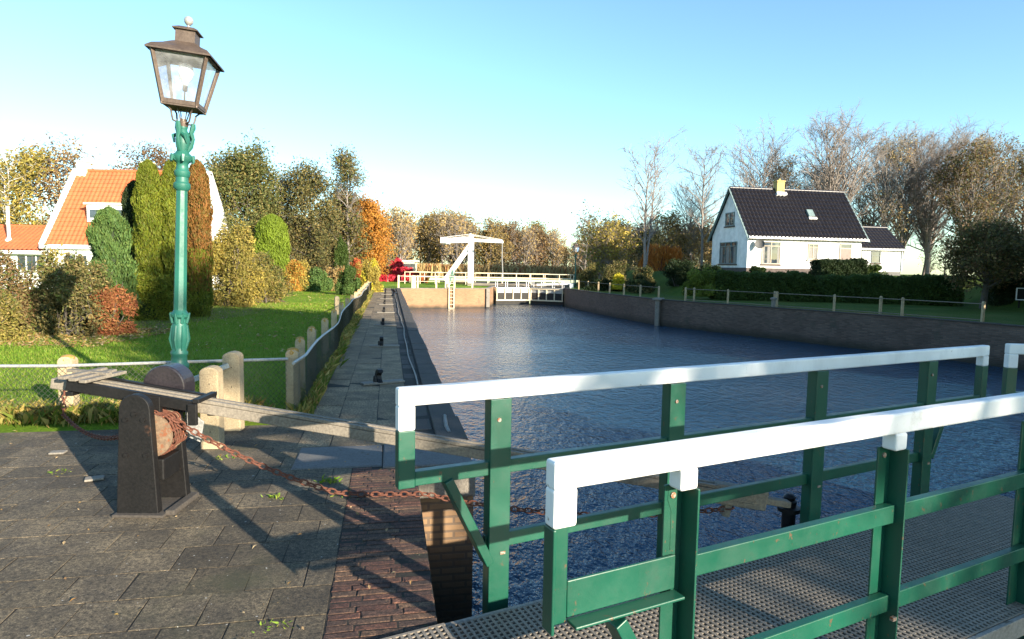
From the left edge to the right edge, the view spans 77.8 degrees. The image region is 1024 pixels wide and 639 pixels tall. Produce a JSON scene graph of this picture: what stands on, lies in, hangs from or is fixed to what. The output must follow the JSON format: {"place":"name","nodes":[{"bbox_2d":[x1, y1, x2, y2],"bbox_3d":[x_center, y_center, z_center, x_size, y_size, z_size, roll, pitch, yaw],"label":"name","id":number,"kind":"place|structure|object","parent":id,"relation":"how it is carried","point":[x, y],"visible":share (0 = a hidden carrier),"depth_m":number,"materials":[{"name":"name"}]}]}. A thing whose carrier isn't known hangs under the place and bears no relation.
{"place":"outdoors","nodes":[
{"label":"outdoors","id":0,"kind":"place"},
{"bbox_2d":[0,394,275,427],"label":"dry grass","id":1,"kind":"structure","parent":0,"point":[23,413],"depth_m":6.71,"materials":[{"name":"plant"}]},
{"bbox_2d":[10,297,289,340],"bbox_3d":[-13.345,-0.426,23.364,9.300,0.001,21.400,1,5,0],"label":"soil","id":2,"kind":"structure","parent":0,"point":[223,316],"depth_m":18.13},
{"bbox_2d":[0,291,32,342],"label":"mixed shrub","id":3,"kind":"object","parent":2,"relation":"on","point":[5,316],"visible":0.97,"depth_m":13.24,"materials":[{"name":"yellow plant"}]},
{"bbox_2d":[0,246,45,333],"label":"mixed shrub","id":4,"kind":"object","parent":2,"relation":"on","point":[9,275],"visible":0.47,"depth_m":14.28,"materials":[{"name":"brown plant"}]},
{"bbox_2d":[28,240,78,325],"bbox_3d":[-11.931,-0.912,16.536,1.418,2.294,1.181,1,5,0],"label":"pale shrub","id":5,"kind":"object","parent":2,"relation":"on","point":[47,257],"visible":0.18,"depth_m":16.20,"materials":[{"name":"beige plant"}]},
{"bbox_2d":[31,250,116,337],"bbox_3d":[-10.098,-0.561,14.517,1.961,2.048,1.712,1,5,0],"label":"mixed shrub","id":6,"kind":"object","parent":2,"relation":"on","point":[75,282],"visible":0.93,"depth_m":14.21,"materials":[{"name":"green plant"}]},
{"bbox_2d":[0,326,170,346],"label":"fallen leaves","id":7,"kind":"object","parent":2,"relation":"on","point":[68,340],"visible":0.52,"depth_m":13.64,"materials":[{"name":"plant"}]},
{"bbox_2d":[84,205,140,323],"bbox_3d":[-10.307,-1.296,16.355,1.223,3.266,1.337,0,5,-15],"label":"young conifer","id":8,"kind":"object","parent":2,"relation":"on","point":[109,236],"visible":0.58,"depth_m":16.11,"materials":[{"name":"green plant"}]},
{"bbox_2d":[86,280,139,335],"bbox_3d":[-9.375,-0.263,14.903,1.122,1.304,1.131,1,5,0],"label":"red shrub","id":9,"kind":"object","parent":2,"relation":"on","point":[112,326],"visible":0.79,"depth_m":14.73,"materials":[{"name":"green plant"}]},
{"bbox_2d":[120,180,135,259],"bbox_3d":[-11.891,-2.211,20.096,0.944,4.418,0.975,-1,5,-20],"label":"column conifer","id":10,"kind":"object","parent":2,"relation":"on","point":[127,208],"depth_m":19.72,"materials":[{"name":"green plant"}]},
{"bbox_2d":[130,159,164,276],"bbox_3d":[-11.024,-2.408,19.410,1.075,4.954,1.106,5,6,43],"label":"column conifer","id":11,"kind":"object","parent":2,"relation":"on","point":[147,235],"depth_m":19.04,"materials":[{"name":"green plant"}]},
{"bbox_2d":[132,271,192,320],"bbox_3d":[-10.655,-0.670,18.652,2.363,1.501,1.172,0,5,-6],"label":"hedge","id":12,"kind":"object","parent":2,"relation":"on","point":[156,295],"visible":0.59,"depth_m":18.36,"materials":[{"name":"green plant"}]},
{"bbox_2d":[159,159,188,307],"bbox_3d":[-10.484,-2.470,19.658,1.037,5.056,0.998,1,5,2],"label":"column conifer","id":13,"kind":"object","parent":2,"relation":"on","point":[168,202],"depth_m":19.27,"materials":[{"name":"green plant"}]},
{"bbox_2d":[187,158,214,316],"bbox_3d":[-9.816,-2.476,19.895,0.976,5.051,0.931,1,5,1],"label":"column conifer","id":14,"kind":"object","parent":2,"relation":"on","point":[200,255],"depth_m":19.65,"materials":[{"name":"brown plant"}]},
{"bbox_2d":[211,218,268,307],"bbox_3d":[-10.957,-2.261,25.001,2.478,3.604,2.253,4,6,36],"label":"yellow shrub","id":15,"kind":"object","parent":2,"relation":"on","point":[232,286],"visible":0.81,"depth_m":24.62,"materials":[{"name":"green plant"}]},
{"bbox_2d":[240,247,287,302],"bbox_3d":[-10.986,-1.897,27.250,2.203,2.505,2.076,4,6,35],"label":"yellow shrub","id":16,"kind":"object","parent":2,"relation":"on","point":[275,289],"visible":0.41,"depth_m":27.36,"materials":[{"name":"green plant"}]},
{"bbox_2d":[0,425,351,638],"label":"paving","id":17,"kind":"structure","parent":0,"point":[98,562],"depth_m":3.84,"materials":[{"name":"stone"}]},
{"bbox_2d":[58,363,216,517],"bbox_3d":[-2.693,0.827,4.543,1.036,0.950,0.680,1,5,-1],"label":"gate winch","id":18,"kind":"object","parent":17,"relation":"on","point":[153,477],"visible":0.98,"depth_m":4.37,"materials":[{"name":"black metal"}]},
{"bbox_2d":[61,390,117,440],"bbox_3d":[-3.640,0.847,5.593,3.134,0.566,0.098,6,7,45],"label":"rusty chain","id":19,"kind":"object","parent":18,"relation":"hanging from","point":[92,435],"visible":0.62,"depth_m":5.99,"materials":[{"name":"metal"}]},
{"bbox_2d":[169,417,734,517],"bbox_3d":[-0.360,1.082,4.653,4.066,0.787,0.194,1,5,-4],"label":"rusty chain","id":20,"kind":"object","parent":18,"relation":"attached to","point":[258,464],"visible":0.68,"depth_m":4.63,"materials":[{"name":"metal"}]},
{"bbox_2d":[199,365,224,448],"bbox_3d":[-2.785,0.859,5.894,0.168,0.860,0.152,1,5,-6],"label":"concrete post","id":21,"kind":"object","parent":17,"relation":"on","point":[210,378],"visible":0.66,"depth_m":5.83,"materials":[{"name":"beige concrete"}]},
{"bbox_2d":[222,351,244,430],"bbox_3d":[-2.864,0.779,6.530,0.168,0.910,0.152,1,5,-6],"label":"concrete post","id":22,"kind":"object","parent":17,"relation":"on","point":[233,381],"visible":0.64,"depth_m":6.45,"materials":[{"name":"beige concrete"}]},
{"bbox_2d":[0,288,436,638],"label":"paving bed","id":23,"kind":"object","parent":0,"point":[410,381],"visible":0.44,"depth_m":3.92,"materials":[{"name":"soil"}]},
{"bbox_2d":[291,444,471,469],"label":"concrete slab","id":24,"kind":"structure","parent":23,"relation":"on","point":[337,457],"depth_m":5.63,"materials":[{"name":"concrete"}]},
{"bbox_2d":[0,276,581,432],"bbox_3d":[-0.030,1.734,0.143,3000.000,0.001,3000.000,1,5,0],"label":"ground","id":25,"kind":"structure","parent":0,"point":[10,428],"depth_m":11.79,"materials":[{"name":"green plant"}]},
{"bbox_2d":[0,139,61,250],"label":"yellow tree","id":26,"kind":"object","parent":25,"relation":"on","point":[22,166],"visible":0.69,"depth_m":42.01,"materials":[{"name":"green plant"}]},
{"bbox_2d":[1,131,111,224],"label":"brown tree","id":27,"kind":"object","parent":25,"relation":"on","point":[58,184],"visible":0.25,"depth_m":45.45,"materials":[{"name":"grey plant"}]},
{"bbox_2d":[0,158,229,289],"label":"orange roofed house","id":28,"kind":"structure","parent":25,"relation":"on","point":[87,192],"depth_m":36.93,"materials":[{"name":"tile"}]},
{"bbox_2d":[16,254,45,270],"bbox_3d":[-27.398,-3.227,36.182,1.700,0.950,0.070,1,5,0],"label":"window","id":29,"kind":"structure","parent":28,"relation":"in","point":[29,257],"depth_m":36.17,"materials":[{"name":"white paint"}]},
{"bbox_2d":[108,137,174,169],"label":"brown tree","id":30,"kind":"object","parent":25,"relation":"on","point":[156,158],"visible":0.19,"depth_m":54.46,"materials":[{"name":"grey plant"}]},
{"bbox_2d":[0,347,300,421],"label":"chainlink fence","id":31,"kind":"object","parent":25,"relation":"on","point":[69,361],"visible":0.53,"depth_m":6.92,"materials":[{"name":"metal"}]},
{"bbox_2d":[7,290,353,351],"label":"fallen leaves","id":32,"kind":"object","parent":25,"relation":"on","point":[227,322],"visible":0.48,"depth_m":16.12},
{"bbox_2d":[144,16,224,368],"bbox_3d":[-3.440,-1.009,6.795,0.609,4.319,0.611,0,5,-12],"label":"street lamp","id":33,"kind":"object","parent":25,"relation":"on","point":[185,52],"visible":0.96,"depth_m":6.71,"materials":[{"name":"metal"}]},
{"bbox_2d":[188,150,249,225],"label":"brown tree","id":34,"kind":"object","parent":25,"relation":"on","point":[212,160],"visible":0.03,"depth_m":55.93,"materials":[{"name":"grey plant"}]},
{"bbox_2d":[200,127,295,248],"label":"leafy tree","id":35,"kind":"object","parent":25,"relation":"on","point":[245,168],"visible":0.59,"depth_m":40.72,"materials":[{"name":"green plant"}]},
{"bbox_2d":[252,213,290,281],"bbox_3d":[-14.956,-4.166,39.804,2.412,4.958,2.473,4,5,30],"label":"clipped conifer","id":36,"kind":"object","parent":25,"relation":"on","point":[271,233],"visible":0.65,"depth_m":39.07,"materials":[{"name":"green plant"}]},
{"bbox_2d":[266,161,301,242],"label":"birch tree","id":37,"kind":"object","parent":25,"relation":"on","point":[285,196],"visible":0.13,"depth_m":43.22,"materials":[{"name":"green plant"}]},
{"bbox_2d":[282,257,310,290],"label":"garden shrub","id":38,"kind":"object","parent":25,"relation":"on","point":[296,272],"visible":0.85,"depth_m":39.47,"materials":[{"name":"yellow plant"}]},
{"bbox_2d":[272,155,345,275],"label":"leafy tree","id":39,"kind":"object","parent":25,"relation":"on","point":[307,186],"visible":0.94,"depth_m":41.95,"materials":[{"name":"green plant"}]},
{"bbox_2d":[304,266,333,290],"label":"garden shrub","id":40,"kind":"object","parent":25,"relation":"on","point":[319,280],"visible":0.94,"depth_m":39.85,"materials":[{"name":"green plant"}]},
{"bbox_2d":[284,289,373,413],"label":"dry grass","id":41,"kind":"structure","parent":25,"relation":"on","point":[323,376],"depth_m":9.74,"materials":[{"name":"plant"}]},
{"bbox_2d":[292,281,373,408],"bbox_3d":[-6.159,-0.881,25.965,0.271,0.899,39.016,0,5,-11],"label":"chainlink fence","id":42,"kind":"object","parent":25,"relation":"on","point":[314,352],"visible":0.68,"depth_m":9.74,"materials":[{"name":"metal"}]},
{"bbox_2d":[334,235,349,268],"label":"garden shrub","id":43,"kind":"object","parent":25,"relation":"on","point":[341,256],"visible":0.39,"depth_m":42.23,"materials":[{"name":"green plant"}]},
{"bbox_2d":[319,183,366,269],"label":"leafy tree","id":44,"kind":"object","parent":25,"relation":"on","point":[342,206],"visible":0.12,"depth_m":45.73,"materials":[{"name":"green plant"}]},
{"bbox_2d":[334,264,361,294],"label":"garden shrub","id":45,"kind":"object","parent":25,"relation":"on","point":[347,282],"visible":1,"depth_m":35.87,"materials":[{"name":"green plant"}]},
{"bbox_2d":[323,141,379,266],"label":"leafy tree","id":46,"kind":"object","parent":25,"relation":"on","point":[350,222],"visible":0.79,"depth_m":44.28,"materials":[{"name":"green plant"}]},
{"bbox_2d":[360,257,383,292],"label":"garden shrub","id":47,"kind":"object","parent":25,"relation":"on","point":[371,272],"visible":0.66,"depth_m":39.65,"materials":[{"name":"yellow plant"}]},
{"bbox_2d":[344,192,400,279],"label":"orange tree","id":48,"kind":"object","parent":25,"relation":"on","point":[373,214],"visible":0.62,"depth_m":46.03,"materials":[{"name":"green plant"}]},
{"bbox_2d":[379,257,419,281],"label":"shed","id":49,"kind":"structure","parent":25,"relation":"on","point":[401,268],"depth_m":65.37,"materials":[{"name":"white paint"}]},
{"bbox_2d":[396,288,467,439],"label":"quay wall","id":50,"kind":"structure","parent":25,"relation":"on","point":[428,372],"depth_m":9.79,"materials":[{"name":"grey concrete"}]},
{"bbox_2d":[418,477,474,623],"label":"quay wall","id":51,"kind":"structure","parent":25,"relation":"on","point":[449,549],"depth_m":5.55,"materials":[{"name":"brown brick"}]},
{"bbox_2d":[400,286,495,307],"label":"quay wall","id":52,"kind":"structure","parent":25,"relation":"on","point":[438,297],"depth_m":48.75,"materials":[{"name":"concrete"}]},
{"bbox_2d":[494,280,529,303],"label":"lock gate","id":53,"kind":"structure","parent":52,"relation":"attached to","point":[512,295],"depth_m":55.07,"materials":[{"name":"wood"}]},
{"bbox_2d":[308,263,636,279],"bbox_3d":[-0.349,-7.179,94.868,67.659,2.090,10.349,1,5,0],"label":"scrub","id":54,"kind":"object","parent":25,"relation":"on","point":[522,268],"visible":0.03,"depth_m":91.59,"materials":[{"name":"brown plant"}]},
{"bbox_2d":[404,233,573,286],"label":"drawbridge","id":55,"kind":"object","parent":25,"relation":"on","point":[470,240],"visible":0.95,"depth_m":56.74,"materials":[{"name":"white paint"}]},
{"bbox_2d":[284,203,699,267],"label":"wood","id":56,"kind":"object","parent":25,"relation":"on","point":[534,243],"visible":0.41,"depth_m":102.28,"materials":[{"name":"brown plant"}]},
{"bbox_2d":[563,287,1023,369],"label":"quay wall","id":57,"kind":"structure","parent":25,"relation":"on","point":[878,332],"depth_m":28.70,"materials":[{"name":"brown brick"}]},
{"bbox_2d":[530,280,564,304],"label":"lock gate","id":58,"kind":"structure","parent":57,"relation":"attached to","point":[550,296],"depth_m":55.01,"materials":[{"name":"wood"}]},
{"bbox_2d":[296,288,403,447],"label":"path","id":59,"kind":"structure","parent":0,"point":[361,404],"depth_m":9.35,"materials":[{"name":"stone"}]},
{"bbox_2d":[360,369,404,385],"bbox_3d":[-1.874,0.818,9.219,0.620,0.217,0.186,-2,6,-31],"label":"mooring hook","id":60,"kind":"object","parent":59,"relation":"on","point":[377,379],"visible":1,"depth_m":9.16,"materials":[{"name":"metal"}]},
{"bbox_2d":[323,467,438,638],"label":"brick paving","id":61,"kind":"structure","parent":0,"point":[377,579],"depth_m":3.61,"materials":[{"name":"brick"}]},
{"bbox_2d":[382,623,453,638],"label":"grating plate","id":62,"kind":"object","parent":61,"relation":"on","point":[440,631],"visible":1,"depth_m":2.94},
{"bbox_2d":[391,288,432,430],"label":"path","id":63,"kind":"structure","parent":0,"point":[422,424],"depth_m":10.80,"materials":[{"name":"stone"}]},
{"bbox_2d":[432,280,580,290],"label":"canal water","id":64,"kind":"structure","parent":0,"point":[511,282],"depth_m":83.36,"materials":[{"name":"liquid"}]},
{"bbox_2d":[0,0,1023,302],"label":"sky","id":65,"kind":"structure","parent":0,"point":[506,109],"materials":[{"name":"blue"}]},
{"bbox_2d":[409,303,1023,615],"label":"water","id":66,"kind":"structure","parent":0,"point":[494,341],"depth_m":14.72,"materials":[{"name":"blue liquid"}]},
{"bbox_2d":[395,345,1023,638],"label":"lock gate","id":67,"kind":"structure","parent":66,"relation":"in","point":[920,562],"depth_m":3.33,"materials":[{"name":"metal"}]},
{"bbox_2d":[50,377,790,516],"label":"rack beam","id":68,"kind":"structure","parent":67,"relation":"attached to","point":[331,426],"depth_m":4.59,"materials":[{"name":"wood"}]},
{"bbox_2d":[1001,343,1023,394],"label":"lock gate","id":69,"kind":"structure","parent":66,"relation":"in","point":[1010,365],"depth_m":5.78,"materials":[{"name":"wood"}]},
{"bbox_2d":[578,288,1023,324],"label":"bank lawn","id":70,"kind":"structure","parent":0,"point":[1002,317],"depth_m":31.52,"materials":[{"name":"green plant"}]},
{"bbox_2d":[575,262,598,287],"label":"bank shrub","id":71,"kind":"object","parent":70,"relation":"on","point":[586,276],"visible":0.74,"depth_m":55.17,"materials":[{"name":"green plant"}]},
{"bbox_2d":[583,278,622,290],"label":"bank shrub","id":72,"kind":"object","parent":70,"relation":"on","point":[602,287],"visible":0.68,"depth_m":49.25,"materials":[{"name":"green plant"}]},
{"bbox_2d":[601,259,630,281],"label":"bank shrub","id":73,"kind":"object","parent":70,"relation":"on","point":[610,272],"visible":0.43,"depth_m":51.95,"materials":[{"name":"green plant"}]},
{"bbox_2d":[611,272,625,289],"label":"bank shrub","id":74,"kind":"object","parent":70,"relation":"on","point":[618,278],"visible":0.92,"depth_m":48.28,"materials":[{"name":"yellow plant"}]},
{"bbox_2d":[627,279,654,292],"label":"bank shrub","id":75,"kind":"object","parent":70,"relation":"on","point":[636,286],"visible":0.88,"depth_m":44.87,"materials":[{"name":"green plant"}]},
{"bbox_2d":[681,267,722,296],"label":"lit shrub","id":76,"kind":"object","parent":70,"relation":"on","point":[705,279],"visible":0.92,"depth_m":37.87,"materials":[{"name":"green plant"}]},
{"bbox_2d":[708,268,868,302],"bbox_3d":[16.426,-2.042,37.977,9.015,1.963,2.496,2,5,7],"label":"clipped hedge","id":77,"kind":"object","parent":70,"relation":"on","point":[790,283],"visible":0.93,"depth_m":37.10,"materials":[{"name":"green plant"}]},
{"bbox_2d":[684,287,985,321],"bbox_3d":[13.850,-0.831,29.848,0.614,0.855,14.699,-2,6,-32],"label":"post and rail fence","id":78,"kind":"object","parent":70,"relation":"on","point":[902,299],"visible":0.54,"depth_m":27.60,"materials":[{"name":"wood"}]},
{"bbox_2d":[865,271,966,305],"bbox_3d":[22.882,-1.770,36.381,5.088,1.888,2.339,3,5,21],"label":"clipped hedge","id":79,"kind":"object","parent":70,"relation":"on","point":[929,287],"visible":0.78,"depth_m":35.60,"materials":[{"name":"green plant"}]},
{"bbox_2d":[928,208,1023,308],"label":"dark tree","id":80,"kind":"object","parent":70,"relation":"on","point":[1002,248],"visible":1,"depth_m":30.96,"materials":[{"name":"green plant"}]},
{"bbox_2d":[603,270,1023,311],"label":"grass bank","id":81,"kind":"structure","parent":0,"point":[666,290],"depth_m":37.81,"materials":[{"name":"plant"}]},
{"bbox_2d":[567,199,649,278],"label":"leafy tree","id":82,"kind":"object","parent":81,"relation":"on","point":[606,245],"visible":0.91,"depth_m":58.91,"materials":[{"name":"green plant"}]},
{"bbox_2d":[562,205,714,278],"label":"wood","id":83,"kind":"object","parent":81,"relation":"on","point":[671,231],"visible":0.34,"depth_m":72.44,"materials":[{"name":"brown plant"}]},
{"bbox_2d":[622,265,656,288],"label":"bank shrub","id":84,"kind":"object","parent":81,"relation":"on","point":[646,274],"visible":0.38,"depth_m":48.11,"materials":[{"name":"green plant"}]},
{"bbox_2d":[616,129,685,269],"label":"bare tree","id":85,"kind":"object","parent":81,"relation":"on","point":[646,223],"visible":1,"depth_m":52.35,"materials":[{"name":"plant"}]},
{"bbox_2d":[637,243,683,270],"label":"willow shrub","id":86,"kind":"object","parent":81,"relation":"on","point":[666,253],"visible":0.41,"depth_m":57.62,"materials":[{"name":"orange plant"}]},
{"bbox_2d":[660,258,704,286],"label":"bank shrub","id":87,"kind":"object","parent":81,"relation":"on","point":[676,273],"visible":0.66,"depth_m":44.54,"materials":[{"name":"green plant"}]},
{"bbox_2d":[664,178,721,263],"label":"bare tree","id":88,"kind":"object","parent":81,"relation":"on","point":[692,211],"visible":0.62,"depth_m":70.66,"materials":[{"name":"plant"}]},
{"bbox_2d":[673,140,737,266],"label":"bare tree","id":89,"kind":"object","parent":81,"relation":"on","point":[702,212],"visible":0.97,"depth_m":55.06,"materials":[{"name":"grey plant"}]},
{"bbox_2d":[706,117,814,189],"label":"bare tree","id":90,"kind":"object","parent":81,"relation":"on","point":[752,177],"visible":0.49,"depth_m":61.11,"materials":[{"name":"plant"}]},
{"bbox_2d":[758,153,811,188],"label":"pale tree","id":91,"kind":"object","parent":81,"relation":"on","point":[779,172],"visible":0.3,"depth_m":63.12,"materials":[{"name":"beige plant"}]},
{"bbox_2d":[707,179,907,275],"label":"white house","id":92,"kind":"structure","parent":81,"relation":"on","point":[778,226],"depth_m":46.21,"materials":[{"name":"paint"}]},
{"bbox_2d":[718,241,736,264],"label":"window","id":93,"kind":"structure","parent":92,"relation":"in","point":[728,250],"depth_m":47.27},
{"bbox_2d":[760,241,780,265],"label":"window","id":94,"kind":"structure","parent":92,"relation":"in","point":[771,252],"depth_m":45.04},
{"bbox_2d":[839,243,851,259],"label":"window","id":95,"kind":"structure","parent":92,"relation":"in","point":[845,252],"depth_m":46.01,"materials":[{"name":"glass"}]},
{"bbox_2d":[794,149,865,204],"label":"bare tree","id":96,"kind":"object","parent":81,"relation":"on","point":[805,177],"visible":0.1,"depth_m":68.20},
{"bbox_2d":[808,256,869,275],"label":"clipped hedge","id":97,"kind":"object","parent":81,"relation":"on","point":[836,266],"visible":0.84,"depth_m":41.82,"materials":[{"name":"green plant"}]},
{"bbox_2d":[785,99,903,216],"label":"bare tree","id":98,"kind":"object","parent":81,"relation":"on","point":[831,172],"visible":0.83,"depth_m":57.90,"materials":[{"name":"plant"}]},
{"bbox_2d":[836,150,904,231],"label":"bare tree","id":99,"kind":"object","parent":81,"relation":"on","point":[862,216],"visible":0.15,"depth_m":70.37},
{"bbox_2d":[853,124,923,244],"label":"half bare tree","id":100,"kind":"object","parent":81,"relation":"on","point":[886,198],"visible":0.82,"depth_m":60.83,"materials":[{"name":"brown plant"}]},
{"bbox_2d":[851,117,964,269],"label":"bare tree","id":101,"kind":"object","parent":81,"relation":"on","point":[913,227],"visible":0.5,"depth_m":62.27,"materials":[{"name":"plant"}]},
{"bbox_2d":[873,112,982,273],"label":"bare tree","id":102,"kind":"object","parent":81,"relation":"on","point":[927,230],"visible":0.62,"depth_m":62.16,"materials":[{"name":"plant"}]},
{"bbox_2d":[888,132,970,274],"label":"bare tree","id":103,"kind":"object","parent":81,"relation":"on","point":[932,241],"visible":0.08,"depth_m":70.85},
{"bbox_2d":[862,222,1018,273],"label":"house wood","id":104,"kind":"object","parent":81,"relation":"on","point":[931,251],"visible":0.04,"depth_m":67.77,"materials":[{"name":"plant"}]},
{"bbox_2d":[913,117,1019,239],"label":"bare tree","id":105,"kind":"object","parent":81,"relation":"on","point":[959,151],"visible":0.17,"depth_m":62.60,"materials":[{"name":"plant"}]},
{"bbox_2d":[916,131,1023,259],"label":"half bare tree","id":106,"kind":"object","parent":81,"relation":"on","point":[965,174],"visible":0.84,"depth_m":56.75,"materials":[{"name":"brown plant"}]},
{"bbox_2d":[959,129,1023,260],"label":"half bare tree","id":107,"kind":"object","parent":81,"relation":"on","point":[1007,168],"visible":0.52,"depth_m":57.34,"materials":[{"name":"beige plant"}]},
{"bbox_2d":[987,273,1023,305],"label":"dark hedge","id":108,"kind":"object","parent":81,"relation":"on","point":[1006,296],"visible":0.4,"depth_m":32.41,"materials":[{"name":"green plant"}]},
{"bbox_2d":[990,136,1023,231],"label":"half bare tree","id":109,"kind":"object","parent":81,"relation":"on","point":[1020,162],"visible":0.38,"depth_m":60.97,"materials":[{"name":"brown plant"}]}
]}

